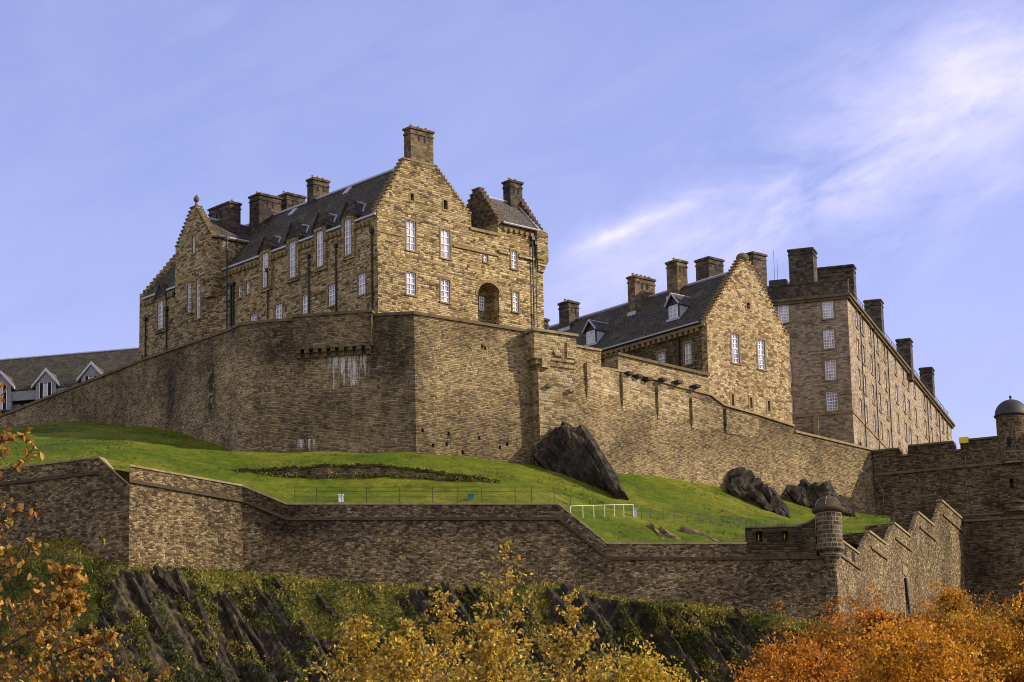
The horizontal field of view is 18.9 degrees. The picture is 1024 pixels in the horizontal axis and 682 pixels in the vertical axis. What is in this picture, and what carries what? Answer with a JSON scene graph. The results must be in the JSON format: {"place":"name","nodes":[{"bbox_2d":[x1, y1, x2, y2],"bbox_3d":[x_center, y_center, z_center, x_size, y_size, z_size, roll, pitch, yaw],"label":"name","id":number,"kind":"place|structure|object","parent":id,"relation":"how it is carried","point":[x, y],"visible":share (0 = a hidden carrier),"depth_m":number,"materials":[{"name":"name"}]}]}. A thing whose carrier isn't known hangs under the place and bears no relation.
{"place":"outdoors","nodes":[
{"label":"outdoors","id":0,"kind":"place"},
{"bbox_2d":[0,347,138,413],"bbox_3d":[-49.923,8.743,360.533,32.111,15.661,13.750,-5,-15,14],"label":"slate roofed building","id":1,"kind":"structure","parent":0,"point":[26,380],"depth_m":358.90,"materials":[{"name":"grey stone"}]},
{"bbox_2d":[3,403,27,411],"bbox_3d":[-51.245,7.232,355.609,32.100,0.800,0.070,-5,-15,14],"label":"strip window","id":2,"kind":"structure","parent":1,"relation":"in","point":[15,405],"depth_m":357.14,"materials":[{"name":"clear glass"}]},
{"bbox_2d":[0,540,857,681],"bbox_3d":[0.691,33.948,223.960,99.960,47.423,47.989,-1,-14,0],"label":"crag","id":3,"kind":"structure","parent":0,"point":[124,598],"depth_m":244.42,"materials":[{"name":"grey stone"}]},
{"bbox_2d":[0,456,844,622],"bbox_3d":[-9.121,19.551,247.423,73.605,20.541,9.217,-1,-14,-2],"label":"wall","id":4,"kind":"structure","parent":3,"relation":"on","point":[147,516],"depth_m":250.99,"materials":[{"name":"stone"}]},
{"bbox_2d":[0,535,862,681],"bbox_3d":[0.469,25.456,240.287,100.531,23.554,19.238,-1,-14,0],"label":"rough grass","id":5,"kind":"structure","parent":3,"relation":"on","point":[550,585],"depth_m":245.28,"materials":[{"name":"green plant"}]},
{"bbox_2d":[75,565,811,681],"bbox_3d":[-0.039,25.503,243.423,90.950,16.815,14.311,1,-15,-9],"label":"crag slabs","id":6,"kind":"structure","parent":3,"relation":"on","point":[246,632],"depth_m":243.46,"materials":[{"name":"grey stone"}]},
{"bbox_2d":[0,421,890,545],"bbox_3d":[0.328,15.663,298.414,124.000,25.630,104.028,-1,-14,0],"label":"grass slope","id":7,"kind":"structure","parent":0,"point":[647,492],"depth_m":270.68,"materials":[{"name":"green plant"}]},
{"bbox_2d":[0,309,534,482],"bbox_3d":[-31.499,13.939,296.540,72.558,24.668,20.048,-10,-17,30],"label":"bastion wall","id":8,"kind":"structure","parent":7,"relation":"on","point":[364,381],"depth_m":282.38,"materials":[{"name":"stone"}]},
{"bbox_2d":[139,124,549,358],"bbox_3d":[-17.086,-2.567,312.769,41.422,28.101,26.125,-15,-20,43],"label":"castle building","id":9,"kind":"structure","parent":8,"relation":"on","point":[410,231],"depth_m":301.36,"materials":[{"name":"stone"}]},
{"bbox_2d":[156,298,163,331],"bbox_3d":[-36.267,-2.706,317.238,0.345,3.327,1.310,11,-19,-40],"label":"window","id":10,"kind":"structure","parent":9,"relation":"in","point":[160,315],"depth_m":317.34,"materials":[{"name":"glass"}]},
{"bbox_2d":[186,280,191,314],"bbox_3d":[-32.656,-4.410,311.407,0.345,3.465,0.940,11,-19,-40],"label":"window","id":11,"kind":"structure","parent":9,"relation":"in","point":[189,285],"depth_m":311.50,"materials":[{"name":"glass"}]},
{"bbox_2d":[191,234,195,255],"bbox_3d":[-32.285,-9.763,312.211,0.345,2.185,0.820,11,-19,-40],"label":"window","id":12,"kind":"structure","parent":9,"relation":"in","point":[193,238],"depth_m":312.27,"materials":[{"name":"glass"}]},
{"bbox_2d":[194,277,200,320],"bbox_3d":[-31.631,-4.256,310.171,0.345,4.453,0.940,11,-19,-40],"label":"window","id":13,"kind":"structure","parent":9,"relation":"in","point":[198,282],"depth_m":310.21,"materials":[{"name":"glass"}]},
{"bbox_2d":[236,283,242,299],"bbox_3d":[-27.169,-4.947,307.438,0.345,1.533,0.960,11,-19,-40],"label":"window","id":14,"kind":"structure","parent":9,"relation":"in","point":[240,287],"depth_m":307.50,"materials":[{"name":"glass"}]},
{"bbox_2d":[244,279,250,295],"bbox_3d":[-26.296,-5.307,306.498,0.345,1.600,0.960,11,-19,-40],"label":"window","id":15,"kind":"structure","parent":9,"relation":"in","point":[248,283],"depth_m":306.53,"materials":[{"name":"glass"}]},
{"bbox_2d":[249,311,257,320],"bbox_3d":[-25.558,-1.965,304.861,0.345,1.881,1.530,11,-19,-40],"label":"window","id":16,"kind":"structure","parent":9,"relation":"in","point":[254,317],"depth_m":305.11,"materials":[{"name":"glass"}]},
{"bbox_2d":[260,250,269,289],"bbox_3d":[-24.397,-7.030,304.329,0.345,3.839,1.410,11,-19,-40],"label":"window","id":17,"kind":"structure","parent":9,"relation":"in","point":[265,256],"depth_m":304.51,"materials":[{"name":"glass"}]},
{"bbox_2d":[274,301,282,318],"bbox_3d":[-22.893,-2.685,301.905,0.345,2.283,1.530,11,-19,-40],"label":"window","id":18,"kind":"structure","parent":9,"relation":"in","point":[279,308],"depth_m":302.07,"materials":[{"name":"glass"}]},
{"bbox_2d":[287,238,296,280],"bbox_3d":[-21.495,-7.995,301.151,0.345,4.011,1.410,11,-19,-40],"label":"window","id":19,"kind":"structure","parent":9,"relation":"in","point":[292,244],"depth_m":301.26,"materials":[{"name":"glass"}]},
{"bbox_2d":[301,291,309,313],"bbox_3d":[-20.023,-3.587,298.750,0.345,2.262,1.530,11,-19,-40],"label":"window","id":20,"kind":"structure","parent":9,"relation":"in","point":[305,297],"depth_m":298.99,"materials":[{"name":"glass"}]},
{"bbox_2d":[314,228,323,269],"bbox_3d":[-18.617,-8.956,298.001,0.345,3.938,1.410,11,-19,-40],"label":"window","id":21,"kind":"structure","parent":9,"relation":"in","point":[320,235],"depth_m":298.11,"materials":[{"name":"glass"}]},
{"bbox_2d":[326,281,334,308],"bbox_3d":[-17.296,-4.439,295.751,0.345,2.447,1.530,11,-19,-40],"label":"window","id":22,"kind":"structure","parent":9,"relation":"in","point":[331,292],"depth_m":295.94,"materials":[{"name":"glass"}]},
{"bbox_2d":[342,216,351,257],"bbox_3d":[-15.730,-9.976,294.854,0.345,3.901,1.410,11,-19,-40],"label":"window","id":23,"kind":"structure","parent":9,"relation":"in","point":[348,223],"depth_m":295.00,"materials":[{"name":"glass"}]},
{"bbox_2d":[356,270,366,297],"bbox_3d":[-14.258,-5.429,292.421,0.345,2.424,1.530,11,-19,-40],"label":"window","id":24,"kind":"structure","parent":9,"relation":"in","point":[362,277],"depth_m":292.52,"materials":[{"name":"glass"}]},
{"bbox_2d":[405,218,417,252],"bbox_3d":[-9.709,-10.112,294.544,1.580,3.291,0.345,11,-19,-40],"label":"window","id":25,"kind":"structure","parent":9,"relation":"in","point":[410,227],"depth_m":294.64,"materials":[{"name":"glass"}]},
{"bbox_2d":[405,269,417,297],"bbox_3d":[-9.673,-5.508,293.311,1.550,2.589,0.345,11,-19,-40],"label":"window","id":26,"kind":"structure","parent":9,"relation":"in","point":[410,279],"depth_m":293.42,"materials":[{"name":"glass"}]},
{"bbox_2d":[409,191,414,202],"bbox_3d":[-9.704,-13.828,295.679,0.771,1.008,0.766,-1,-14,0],"label":"slit window","id":27,"kind":"structure","parent":9,"relation":"in","point":[410,192],"depth_m":295.50,"materials":[{"name":"stone"}]},
{"bbox_2d":[439,276,451,304],"bbox_3d":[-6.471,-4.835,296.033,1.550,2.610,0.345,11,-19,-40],"label":"window","id":28,"kind":"structure","parent":9,"relation":"in","point":[444,284],"depth_m":296.08,"materials":[{"name":"glass"}]},
{"bbox_2d":[442,198,448,211],"bbox_3d":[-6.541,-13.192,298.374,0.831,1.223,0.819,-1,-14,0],"label":"slit window","id":29,"kind":"structure","parent":9,"relation":"in","point":[443,203],"depth_m":298.33,"materials":[{"name":"stone"}]},
{"bbox_2d":[439,226,452,260],"bbox_3d":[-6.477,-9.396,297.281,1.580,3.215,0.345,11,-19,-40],"label":"window","id":30,"kind":"structure","parent":9,"relation":"in","point":[445,250],"depth_m":297.39,"materials":[{"name":"glass"}]},
{"bbox_2d":[478,295,484,311],"bbox_3d":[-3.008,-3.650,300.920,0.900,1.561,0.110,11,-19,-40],"label":"window","id":31,"kind":"structure","parent":9,"relation":"in","point":[481,300],"depth_m":300.89,"materials":[{"name":"glass"}]},
{"bbox_2d":[482,253,489,263],"bbox_3d":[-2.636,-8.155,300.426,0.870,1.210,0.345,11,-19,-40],"label":"window","id":32,"kind":"structure","parent":9,"relation":"in","point":[484,256],"depth_m":300.45,"materials":[{"name":"glass"}]},
{"bbox_2d":[510,248,518,270],"bbox_3d":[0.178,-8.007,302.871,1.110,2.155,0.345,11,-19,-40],"label":"window","id":33,"kind":"structure","parent":9,"relation":"in","point":[513,266],"depth_m":302.95,"materials":[{"name":"glass"}]},
{"bbox_2d":[511,289,520,313],"bbox_3d":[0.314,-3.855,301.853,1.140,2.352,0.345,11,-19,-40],"label":"window","id":34,"kind":"structure","parent":9,"relation":"in","point":[515,297],"depth_m":301.92,"materials":[{"name":"glass"}]},
{"bbox_2d":[219,462,500,483],"bbox_3d":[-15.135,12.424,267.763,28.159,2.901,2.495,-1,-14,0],"label":"earth bank","id":35,"kind":"structure","parent":7,"relation":"on","point":[341,470],"depth_m":267.07,"materials":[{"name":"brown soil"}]},
{"bbox_2d":[295,487,570,505],"bbox_3d":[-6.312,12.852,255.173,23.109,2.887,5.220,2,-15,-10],"label":"iron railing","id":36,"kind":"object","parent":7,"relation":"on","point":[481,491],"visible":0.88,"depth_m":254.93,"materials":[{"name":"grey metal"}]},
{"bbox_2d":[0,422,889,541],"bbox_3d":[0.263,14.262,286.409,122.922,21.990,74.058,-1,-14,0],"label":"lawn tufts","id":37,"kind":"object","parent":7,"relation":"on","point":[414,455],"visible":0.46,"depth_m":274.31,"materials":[{"name":"green plant"}]},
{"bbox_2d":[468,494,473,499],"bbox_3d":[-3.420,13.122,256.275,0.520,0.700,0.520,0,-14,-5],"label":"teal box","id":38,"kind":"object","parent":7,"relation":"on","point":[470,496],"visible":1,"depth_m":256.09,"materials":[{"name":"paint"}]},
{"bbox_2d":[523,328,578,464],"bbox_3d":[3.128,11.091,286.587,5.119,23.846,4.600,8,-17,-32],"label":"square bastion","id":39,"kind":"object","parent":7,"relation":"on","point":[551,356],"visible":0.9,"depth_m":286.73,"materials":[{"name":"stone"}]},
{"bbox_2d":[532,421,628,499],"bbox_3d":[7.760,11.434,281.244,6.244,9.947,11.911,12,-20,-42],"label":"rock outcrop","id":40,"kind":"object","parent":7,"relation":"on","point":[567,449],"visible":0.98,"depth_m":280.98,"materials":[{"name":"grey stone"}]},
{"bbox_2d":[570,504,633,516],"bbox_3d":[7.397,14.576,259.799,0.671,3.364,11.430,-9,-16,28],"label":"white railing","id":41,"kind":"object","parent":7,"relation":"on","point":[604,508],"visible":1,"depth_m":261.14,"materials":[{"name":"white metal"}]},
{"bbox_2d":[632,508,637,517],"bbox_3d":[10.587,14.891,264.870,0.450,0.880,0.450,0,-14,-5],"label":"grey bin","id":42,"kind":"object","parent":7,"relation":"on","point":[635,512],"visible":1,"depth_m":264.74,"materials":[{"name":"grey metal"}]},
{"bbox_2d":[647,523,721,541],"bbox_3d":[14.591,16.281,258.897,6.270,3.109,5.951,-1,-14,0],"label":"rock outcrop","id":43,"kind":"object","parent":7,"relation":"on","point":[682,528],"visible":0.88,"depth_m":259.00,"materials":[{"name":"stone"}]},
{"bbox_2d":[641,506,803,527],"bbox_3d":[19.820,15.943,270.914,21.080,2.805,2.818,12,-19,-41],"label":"wire fence","id":44,"kind":"object","parent":7,"relation":"on","point":[650,512],"visible":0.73,"depth_m":267.64,"materials":[{"name":"metal"}]},
{"bbox_2d":[575,344,875,540],"bbox_3d":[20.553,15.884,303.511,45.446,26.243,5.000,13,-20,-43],"label":"long rampart wall","id":45,"kind":"structure","parent":7,"relation":"on","point":[639,415],"depth_m":300.39,"materials":[{"name":"stone"}]},
{"bbox_2d":[726,467,789,517],"bbox_3d":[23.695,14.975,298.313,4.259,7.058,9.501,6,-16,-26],"label":"rock outcrop","id":46,"kind":"object","parent":7,"relation":"on","point":[746,485],"visible":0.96,"depth_m":298.33,"materials":[{"name":"grey stone"}]},
{"bbox_2d":[785,479,856,516],"bbox_3d":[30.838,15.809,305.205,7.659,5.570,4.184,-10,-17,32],"label":"rock outcrop","id":47,"kind":"object","parent":7,"relation":"on","point":[804,492],"visible":0.49,"depth_m":305.60,"materials":[{"name":"grey stone"}]},
{"bbox_2d":[816,499,965,632],"bbox_3d":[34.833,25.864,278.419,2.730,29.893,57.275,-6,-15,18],"label":"stepped wall","id":48,"kind":"structure","parent":7,"relation":"on","point":[923,543],"depth_m":279.62,"materials":[{"name":"stone"}]},
{"bbox_2d":[902,564,906,576],"bbox_3d":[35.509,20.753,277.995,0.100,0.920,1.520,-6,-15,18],"label":"wall plaque","id":49,"kind":"object","parent":48,"relation":"attached to","point":[904,571],"depth_m":277.79,"materials":[{"name":"stone"}]},
{"bbox_2d":[904,578,911,621],"bbox_3d":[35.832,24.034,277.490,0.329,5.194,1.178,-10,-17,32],"label":"wall pipe","id":50,"kind":"object","parent":48,"relation":"attached to","point":[907,594],"depth_m":277.55,"materials":[{"name":"black metal"}]},
{"bbox_2d":[961,500,1023,638],"bbox_3d":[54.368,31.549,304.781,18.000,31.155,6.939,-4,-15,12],"label":"thick base wall","id":51,"kind":"structure","parent":7,"relation":"on","point":[993,546],"depth_m":305.99,"materials":[{"name":"stone"}]},
{"bbox_2d":[0,0,1023,448],"label":"sky","id":52,"kind":"structure","parent":0,"point":[883,138],"materials":[{"name":"blue"}]},
{"bbox_2d":[767,247,955,453],"bbox_3d":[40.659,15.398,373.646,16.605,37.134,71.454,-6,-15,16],"label":"barracks building","id":53,"kind":"structure","parent":0,"point":[855,379],"depth_m":343.93,"materials":[{"name":"stone"}]},
{"bbox_2d":[776,304,790,323],"bbox_3d":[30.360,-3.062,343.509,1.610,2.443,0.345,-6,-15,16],"label":"window","id":54,"kind":"structure","parent":53,"relation":"in","point":[783,311],"depth_m":343.54,"materials":[{"name":"glass"}]},
{"bbox_2d":[787,331,791,353],"bbox_3d":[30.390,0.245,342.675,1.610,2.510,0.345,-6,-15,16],"label":"window","id":55,"kind":"structure","parent":53,"relation":"in","point":[789,333],"depth_m":342.46,"materials":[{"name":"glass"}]},
{"bbox_2d":[790,362,793,384],"bbox_3d":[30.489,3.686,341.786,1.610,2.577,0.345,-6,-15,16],"label":"window","id":56,"kind":"structure","parent":53,"relation":"in","point":[791,371],"depth_m":341.54,"materials":[{"name":"glass"}]},
{"bbox_2d":[791,393,794,414],"bbox_3d":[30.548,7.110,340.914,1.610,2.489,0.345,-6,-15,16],"label":"window","id":57,"kind":"structure","parent":53,"relation":"in","point":[792,396],"depth_m":340.70,"materials":[{"name":"glass"}]},
{"bbox_2d":[821,300,834,319],"bbox_3d":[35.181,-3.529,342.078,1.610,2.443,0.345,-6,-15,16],"label":"window","id":58,"kind":"structure","parent":53,"relation":"in","point":[828,308],"depth_m":342.12,"materials":[{"name":"glass"}]},
{"bbox_2d":[822,327,835,349],"bbox_3d":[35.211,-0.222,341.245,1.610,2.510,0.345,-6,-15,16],"label":"window","id":59,"kind":"structure","parent":53,"relation":"in","point":[829,336],"depth_m":341.29,"materials":[{"name":"glass"}]},
{"bbox_2d":[823,358,837,381],"bbox_3d":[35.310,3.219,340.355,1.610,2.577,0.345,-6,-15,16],"label":"window","id":60,"kind":"structure","parent":53,"relation":"in","point":[830,366],"depth_m":340.45,"materials":[{"name":"glass"}]},
{"bbox_2d":[825,389,839,411],"bbox_3d":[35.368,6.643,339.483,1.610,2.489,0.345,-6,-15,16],"label":"window","id":61,"kind":"structure","parent":53,"relation":"in","point":[832,398],"depth_m":339.54,"materials":[{"name":"glass"}]},
{"bbox_2d":[855,310,858,329],"bbox_3d":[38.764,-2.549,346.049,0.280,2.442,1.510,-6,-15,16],"label":"window","id":62,"kind":"structure","parent":53,"relation":"in","point":[856,321],"depth_m":346.37,"materials":[{"name":"glass"}]},
{"bbox_2d":[856,336,860,360],"bbox_3d":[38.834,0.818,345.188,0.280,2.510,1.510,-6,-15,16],"label":"window","id":63,"kind":"structure","parent":53,"relation":"in","point":[857,339],"depth_m":345.56,"materials":[{"name":"glass"}]},
{"bbox_2d":[858,367,861,390],"bbox_3d":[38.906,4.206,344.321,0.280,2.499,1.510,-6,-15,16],"label":"window","id":64,"kind":"structure","parent":53,"relation":"in","point":[859,381],"depth_m":344.64,"materials":[{"name":"glass"}]},
{"bbox_2d":[859,397,863,420],"bbox_3d":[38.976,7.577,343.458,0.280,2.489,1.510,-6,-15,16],"label":"window","id":65,"kind":"structure","parent":53,"relation":"in","point":[860,402],"depth_m":343.80,"materials":[{"name":"stone"}]},
{"bbox_2d":[862,343,865,366],"bbox_3d":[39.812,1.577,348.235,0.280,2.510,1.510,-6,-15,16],"label":"window","id":66,"kind":"structure","parent":53,"relation":"in","point":[862,343],"depth_m":348.61,"materials":[{"name":"stone"}]},
{"bbox_2d":[864,374,867,396],"bbox_3d":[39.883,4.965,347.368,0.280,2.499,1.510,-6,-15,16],"label":"window","id":67,"kind":"structure","parent":53,"relation":"in","point":[866,395],"depth_m":347.72,"materials":[{"name":"stone"}]},
{"bbox_2d":[865,403,868,425],"bbox_3d":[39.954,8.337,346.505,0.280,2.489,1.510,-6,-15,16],"label":"window","id":68,"kind":"structure","parent":53,"relation":"in","point":[865,403],"depth_m":346.92,"materials":[{"name":"stone"}]},
{"bbox_2d":[868,325,872,346],"bbox_3d":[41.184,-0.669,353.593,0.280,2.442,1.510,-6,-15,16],"label":"window","id":69,"kind":"structure","parent":53,"relation":"in","point":[868,325],"depth_m":353.93,"materials":[{"name":"glass"}]},
{"bbox_2d":[870,353,873,376],"bbox_3d":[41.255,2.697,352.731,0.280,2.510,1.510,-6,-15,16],"label":"window","id":70,"kind":"structure","parent":53,"relation":"in","point":[871,364],"depth_m":353.07,"materials":[{"name":"stone"}]},
{"bbox_2d":[871,382,875,405],"bbox_3d":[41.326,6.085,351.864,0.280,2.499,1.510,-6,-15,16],"label":"window","id":71,"kind":"structure","parent":53,"relation":"in","point":[874,404],"depth_m":352.21,"materials":[{"name":"stone"}]},
{"bbox_2d":[873,412,876,434],"bbox_3d":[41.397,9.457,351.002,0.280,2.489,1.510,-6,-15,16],"label":"window","id":72,"kind":"structure","parent":53,"relation":"in","point":[874,423],"depth_m":351.35,"materials":[{"name":"stone"}]},
{"bbox_2d":[877,361,880,384],"bbox_3d":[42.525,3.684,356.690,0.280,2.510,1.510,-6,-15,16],"label":"window","id":73,"kind":"structure","parent":53,"relation":"in","point":[878,373],"depth_m":356.97,"materials":[{"name":"stone"}]},
{"bbox_2d":[878,390,882,413],"bbox_3d":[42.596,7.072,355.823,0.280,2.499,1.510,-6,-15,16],"label":"window","id":74,"kind":"structure","parent":53,"relation":"in","point":[878,390],"depth_m":356.05,"materials":[{"name":"stone"}]},
{"bbox_2d":[880,420,883,442],"bbox_3d":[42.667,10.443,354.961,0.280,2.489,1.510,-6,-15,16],"label":"window","id":75,"kind":"structure","parent":53,"relation":"in","point":[881,432],"depth_m":355.32,"materials":[{"name":"stone"}]},
{"bbox_2d":[884,370,887,392],"bbox_3d":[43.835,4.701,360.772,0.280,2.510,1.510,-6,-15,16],"label":"window","id":76,"kind":"structure","parent":53,"relation":"in","point":[884,370],"depth_m":361.09,"materials":[{"name":"stone"}]},
{"bbox_2d":[885,398,889,421],"bbox_3d":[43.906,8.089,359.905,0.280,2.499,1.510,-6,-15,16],"label":"window","id":77,"kind":"structure","parent":53,"relation":"in","point":[885,398],"depth_m":360.21,"materials":[{"name":"stone"}]},
{"bbox_2d":[895,383,898,405],"bbox_3d":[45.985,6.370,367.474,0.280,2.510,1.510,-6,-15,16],"label":"window","id":78,"kind":"structure","parent":53,"relation":"in","point":[895,383],"depth_m":367.76,"materials":[{"name":"stone"}]},
{"bbox_2d":[897,412,900,433],"bbox_3d":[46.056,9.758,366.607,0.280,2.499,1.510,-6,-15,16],"label":"window","id":79,"kind":"structure","parent":53,"relation":"in","point":[897,412],"depth_m":366.86,"materials":[{"name":"stone"}]},
{"bbox_2d":[903,392,906,414],"bbox_3d":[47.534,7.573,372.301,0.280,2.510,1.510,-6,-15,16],"label":"window","id":80,"kind":"structure","parent":53,"relation":"in","point":[903,392],"depth_m":372.55,"materials":[{"name":"stone"}]},
{"bbox_2d":[904,420,908,442],"bbox_3d":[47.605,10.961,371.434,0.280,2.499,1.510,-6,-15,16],"label":"window","id":81,"kind":"structure","parent":53,"relation":"in","point":[906,440],"depth_m":371.73,"materials":[{"name":"stone"}]},
{"bbox_2d":[914,406,917,427],"bbox_3d":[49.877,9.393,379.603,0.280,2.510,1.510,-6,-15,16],"label":"window","id":82,"kind":"structure","parent":53,"relation":"in","point":[914,406],"depth_m":379.99,"materials":[{"name":"stone"}]},
{"bbox_2d":[924,418,927,439],"bbox_3d":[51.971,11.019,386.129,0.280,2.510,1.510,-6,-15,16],"label":"window","id":83,"kind":"structure","parent":53,"relation":"in","point":[924,418],"depth_m":386.49,"materials":[{"name":"stone"}]},
{"bbox_3d":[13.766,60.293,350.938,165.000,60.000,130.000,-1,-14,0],"label":"hill","id":84,"kind":"structure","parent":0,"visible":0},
{"bbox_2d":[548,251,792,423],"bbox_3d":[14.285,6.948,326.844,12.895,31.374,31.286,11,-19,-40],"label":"gabled house","id":85,"kind":"structure","parent":84,"relation":"on","point":[727,331],"depth_m":318.48,"materials":[{"name":"stone"}]},
{"bbox_2d":[656,349,665,362],"bbox_3d":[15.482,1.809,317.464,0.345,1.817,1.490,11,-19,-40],"label":"window","id":86,"kind":"structure","parent":85,"relation":"in","point":[662,355],"depth_m":317.65,"materials":[{"name":"glass"}]},
{"bbox_2d":[682,340,692,366],"bbox_3d":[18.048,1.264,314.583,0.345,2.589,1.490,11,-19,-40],"label":"window","id":87,"kind":"structure","parent":85,"relation":"in","point":[688,347],"depth_m":314.68,"materials":[{"name":"glass"}]},
{"bbox_2d":[730,391,735,405],"bbox_3d":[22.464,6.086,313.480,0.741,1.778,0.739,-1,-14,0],"label":"slit window","id":88,"kind":"structure","parent":85,"relation":"in","point":[734,398],"depth_m":313.49,"materials":[{"name":"stone"}]},
{"bbox_2d":[730,330,741,365],"bbox_3d":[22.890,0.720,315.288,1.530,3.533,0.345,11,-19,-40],"label":"window","id":89,"kind":"structure","parent":85,"relation":"in","point":[735,355],"depth_m":315.37,"materials":[{"name":"glass"}]},
{"bbox_2d":[745,300,751,310],"bbox_3d":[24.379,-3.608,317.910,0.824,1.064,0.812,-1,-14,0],"label":"slit window","id":90,"kind":"structure","parent":85,"relation":"in","point":[746,301],"depth_m":317.73,"materials":[{"name":"stone"}]},
{"bbox_2d":[748,395,753,410],"bbox_3d":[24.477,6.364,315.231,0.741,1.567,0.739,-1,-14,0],"label":"slit window","id":91,"kind":"structure","parent":85,"relation":"in","point":[749,396],"depth_m":315.10,"materials":[{"name":"stone"}]},
{"bbox_2d":[756,336,767,371],"bbox_3d":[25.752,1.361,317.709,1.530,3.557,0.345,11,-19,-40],"label":"window","id":92,"kind":"structure","parent":85,"relation":"in","point":[760,344],"depth_m":317.80,"materials":[{"name":"glass"}]},
{"bbox_2d":[766,398,771,413],"bbox_3d":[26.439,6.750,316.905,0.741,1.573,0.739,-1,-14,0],"label":"slit window","id":93,"kind":"structure","parent":85,"relation":"in","point":[769,412],"depth_m":316.80,"materials":[{"name":"stone"}]},
{"bbox_2d":[813,413,819,435],"bbox_3d":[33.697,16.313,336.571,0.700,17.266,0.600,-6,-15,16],"label":"stone pinnacle","id":94,"kind":"object","parent":84,"relation":"on","point":[816,425],"visible":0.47,"depth_m":338.11,"materials":[{"name":"brown stone"}]},
{"bbox_2d":[873,395,1023,515],"bbox_3d":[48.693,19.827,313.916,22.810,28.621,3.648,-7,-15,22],"label":"battlemented wall","id":95,"kind":"structure","parent":84,"relation":"on","point":[990,470],"depth_m":315.43,"materials":[{"name":"stone"}]},
{"bbox_2d":[959,437,968,443],"bbox_3d":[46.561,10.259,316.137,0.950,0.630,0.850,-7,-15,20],"label":"yellow box","id":96,"kind":"object","parent":95,"relation":"attached to","point":[963,440],"visible":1,"depth_m":315.77,"materials":[{"name":"plastic"}]},
{"label":"ground","id":97,"kind":"structure","parent":0,"visible":0},
{"bbox_2d":[0,382,122,681],"bbox_3d":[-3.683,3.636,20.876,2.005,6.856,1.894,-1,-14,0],"label":"beech sapling","id":98,"kind":"object","parent":97,"relation":"on","point":[22,461],"visible":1,"depth_m":21.38,"materials":[{"name":"orange plant"}]},
{"bbox_2d":[0,560,179,681],"bbox_3d":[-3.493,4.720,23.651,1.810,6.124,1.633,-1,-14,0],"label":"beech sapling","id":99,"kind":"object","parent":97,"relation":"on","point":[65,599],"visible":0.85,"depth_m":24.14,"materials":[{"name":"plant"}]},
{"bbox_2d":[284,613,403,681],"bbox_3d":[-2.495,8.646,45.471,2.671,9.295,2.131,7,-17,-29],"label":"birch tree","id":100,"kind":"object","parent":97,"relation":"on","point":[357,637],"visible":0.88,"depth_m":46.22,"materials":[{"name":"yellow plant"}]},
{"bbox_2d":[343,616,515,681],"bbox_3d":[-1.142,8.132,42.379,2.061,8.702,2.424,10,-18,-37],"label":"birch tree","id":101,"kind":"object","parent":97,"relation":"on","point":[403,650],"visible":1,"depth_m":43.14,"materials":[{"name":"yellow plant"}]},
{"bbox_2d":[376,586,483,681],"bbox_3d":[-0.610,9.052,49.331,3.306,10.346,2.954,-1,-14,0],"label":"birch tree","id":102,"kind":"object","parent":97,"relation":"on","point":[448,632],"visible":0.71,"depth_m":50.31,"materials":[{"name":"yellow plant"}]},
{"bbox_2d":[430,539,572,681],"bbox_3d":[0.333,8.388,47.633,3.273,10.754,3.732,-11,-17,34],"label":"birch tree","id":103,"kind":"object","parent":97,"relation":"on","point":[516,616],"visible":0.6,"depth_m":48.37,"materials":[{"name":"yellow plant"}]},
{"bbox_2d":[442,615,566,681],"bbox_3d":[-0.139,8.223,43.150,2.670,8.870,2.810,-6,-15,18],"label":"birch tree","id":104,"kind":"object","parent":97,"relation":"on","point":[487,650],"visible":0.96,"depth_m":44.14,"materials":[{"name":"yellow plant"}]},
{"bbox_2d":[501,589,636,681],"bbox_3d":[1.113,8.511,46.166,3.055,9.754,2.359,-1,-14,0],"label":"birch tree","id":105,"kind":"object","parent":97,"relation":"on","point":[571,615],"visible":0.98,"depth_m":47.23,"materials":[{"name":"yellow plant"}]},
{"bbox_2d":[578,634,706,681],"bbox_3d":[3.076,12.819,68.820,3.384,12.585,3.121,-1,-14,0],"label":"tree","id":106,"kind":"object","parent":97,"relation":"on","point":[636,672],"visible":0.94,"depth_m":69.96,"materials":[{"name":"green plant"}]},
{"bbox_2d":[713,650,824,681],"bbox_3d":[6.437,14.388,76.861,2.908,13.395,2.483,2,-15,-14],"label":"orange tree","id":107,"kind":"object","parent":97,"relation":"on","point":[765,677],"visible":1,"depth_m":78.20,"materials":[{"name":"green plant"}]},
{"bbox_2d":[737,619,863,681],"bbox_3d":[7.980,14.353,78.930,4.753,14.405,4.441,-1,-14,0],"label":"orange tree","id":108,"kind":"object","parent":97,"relation":"on","point":[810,660],"visible":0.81,"depth_m":79.77,"materials":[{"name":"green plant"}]},
{"bbox_2d":[765,583,958,679],"bbox_3d":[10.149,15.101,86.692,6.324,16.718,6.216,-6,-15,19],"label":"orange tree","id":109,"kind":"object","parent":97,"relation":"on","point":[869,617],"visible":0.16,"depth_m":88.35,"materials":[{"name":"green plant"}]},
{"bbox_2d":[826,607,1016,681],"bbox_3d":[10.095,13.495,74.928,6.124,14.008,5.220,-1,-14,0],"label":"orange tree","id":110,"kind":"object","parent":97,"relation":"on","point":[914,654],"visible":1,"depth_m":75.42,"materials":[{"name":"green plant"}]},
{"bbox_2d":[844,574,1023,679],"bbox_3d":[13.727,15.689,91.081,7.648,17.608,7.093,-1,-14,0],"label":"orange tree","id":111,"kind":"object","parent":97,"relation":"on","point":[954,602],"visible":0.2,"depth_m":92.06,"materials":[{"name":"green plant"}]},
{"bbox_2d":[941,577,1023,681],"bbox_3d":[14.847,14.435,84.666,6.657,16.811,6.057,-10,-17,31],"label":"orange tree","id":112,"kind":"object","parent":97,"relation":"on","point":[1011,644],"visible":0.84,"depth_m":85.65,"materials":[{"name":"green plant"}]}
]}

